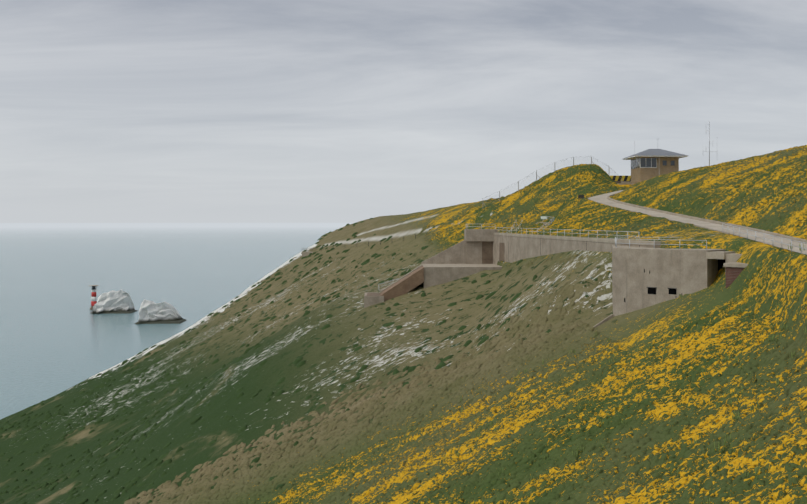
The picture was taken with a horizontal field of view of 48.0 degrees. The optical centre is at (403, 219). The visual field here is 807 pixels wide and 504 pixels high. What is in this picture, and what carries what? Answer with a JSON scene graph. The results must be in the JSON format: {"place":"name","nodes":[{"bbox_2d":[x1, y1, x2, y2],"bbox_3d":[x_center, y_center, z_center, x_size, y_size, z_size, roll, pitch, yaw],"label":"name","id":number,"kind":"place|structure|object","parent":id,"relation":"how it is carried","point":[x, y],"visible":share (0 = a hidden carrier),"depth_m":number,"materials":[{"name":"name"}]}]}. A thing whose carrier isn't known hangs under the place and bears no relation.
{"place":"outdoors","nodes":[
{"label":"outdoors","id":0,"kind":"place"},
{"bbox_2d":[0,223,352,419],"bbox_3d":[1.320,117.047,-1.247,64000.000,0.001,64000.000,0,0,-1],"label":"sea","id":1,"kind":"structure","parent":0,"point":[56,337],"depth_m":1708.92,"materials":[{"name":"blue liquid"}]},
{"bbox_2d":[89,285,98,309],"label":"lighthouse","id":2,"kind":"object","parent":1,"relation":"in","point":[93,298],"visible":0.88,"depth_m":1178.98,"materials":[{"name":"paint"}]},
{"bbox_2d":[90,290,136,313],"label":"sea stack","id":3,"kind":"object","parent":1,"relation":"in","point":[116,302],"visible":0.9,"depth_m":1137.33,"materials":[{"name":"white stone"}]},
{"bbox_2d":[134,299,185,323],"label":"sea stack","id":4,"kind":"object","parent":1,"relation":"in","point":[152,312],"visible":0.94,"depth_m":1027.65,"materials":[{"name":"white stone"}]},
{"bbox_2d":[0,155,806,503],"bbox_3d":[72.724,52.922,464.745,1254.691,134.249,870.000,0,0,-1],"label":"terrain","id":5,"kind":"structure","parent":0,"point":[330,367],"depth_m":146.02,"materials":[{"name":"green plant"}]},
{"bbox_2d":[0,218,550,503],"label":"scrub bushes","id":6,"kind":"object","parent":5,"relation":"on","point":[127,485],"visible":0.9,"depth_m":180.27,"materials":[{"name":"green plant"}]},
{"bbox_2d":[302,232,426,256],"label":"headland fence and viewing platform","id":7,"kind":"object","parent":5,"relation":"on","point":[305,253],"visible":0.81,"depth_m":286.47,"materials":[{"name":"metal"}]},
{"bbox_2d":[364,229,501,307],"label":"concrete bunker","id":8,"kind":"object","parent":5,"relation":"on","point":[471,253],"visible":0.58,"depth_m":162.22,"materials":[{"name":"concrete"}]},
{"bbox_2d":[378,220,522,290],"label":"slope steps and handrails","id":9,"kind":"structure","parent":5,"relation":"on","point":[398,278],"depth_m":165.05,"materials":[{"name":"metal"}]},
{"bbox_2d":[124,205,806,503],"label":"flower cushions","id":10,"kind":"object","parent":5,"relation":"on","point":[377,455],"visible":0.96,"depth_m":75.09,"materials":[{"name":"yellow plant"}]},
{"bbox_2d":[483,156,625,205],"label":"security fence","id":11,"kind":"object","parent":5,"relation":"on","point":[544,172],"visible":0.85,"depth_m":226.62,"materials":[{"name":"metal"}]},
{"bbox_2d":[536,195,583,230],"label":"mound steps and sign","id":12,"kind":"structure","parent":5,"relation":"on","point":[545,217],"depth_m":172.85,"materials":[{"name":"concrete"}]},
{"bbox_2d":[493,233,660,264],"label":"retaining wall","id":13,"kind":"structure","parent":5,"relation":"on","point":[510,247],"depth_m":138.07,"materials":[{"name":"concrete"}]},
{"bbox_2d":[403,244,805,503],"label":"flower spikes","id":14,"kind":"object","parent":5,"relation":"on","point":[702,369],"visible":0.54,"depth_m":66.52,"materials":[{"name":"yellow plant"}]},
{"bbox_2d":[417,145,806,316],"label":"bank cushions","id":15,"kind":"object","parent":5,"relation":"on","point":[775,171],"visible":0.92,"depth_m":148.76,"materials":[{"name":"yellow plant"}]},
{"bbox_2d":[610,176,633,184],"bbox_3d":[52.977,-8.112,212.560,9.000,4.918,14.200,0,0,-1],"label":"chevron barrier","id":16,"kind":"object","parent":5,"relation":"on","point":[620,180],"visible":0.19,"depth_m":218.44,"materials":[{"name":"yellow paint"}]},
{"bbox_2d":[466,223,806,253],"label":"guard rails","id":17,"kind":"object","parent":5,"relation":"on","point":[597,234],"visible":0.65,"depth_m":98.92,"materials":[{"name":"grey metal"}]},
{"bbox_2d":[622,149,687,183],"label":"lookout building","id":18,"kind":"structure","parent":5,"relation":"on","point":[647,164],"depth_m":202.52,"materials":[{"name":"brick"}]},
{"bbox_2d":[593,245,741,326],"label":"concrete bunker","id":19,"kind":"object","parent":5,"relation":"on","point":[643,277],"depth_m":95.92,"materials":[{"name":"concrete"}]},
{"bbox_2d":[704,121,709,165],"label":"radio mast","id":20,"kind":"object","parent":5,"relation":"on","point":[709,144],"visible":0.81,"depth_m":187.53,"materials":[{"name":"metal"}]},
{"bbox_2d":[723,262,747,287],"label":"brick wall","id":21,"kind":"structure","parent":5,"relation":"on","point":[734,270],"depth_m":87.18,"materials":[{"name":"brick"}]},
{"bbox_2d":[0,0,806,222],"label":"sky","id":22,"kind":"structure","parent":0,"point":[112,111],"materials":[{"name":"grey"}]},
{"bbox_2d":[588,190,806,254],"bbox_3d":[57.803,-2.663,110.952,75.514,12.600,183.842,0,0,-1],"label":"road","id":23,"kind":"structure","parent":0,"point":[602,198],"depth_m":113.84,"materials":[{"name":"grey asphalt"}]}
]}

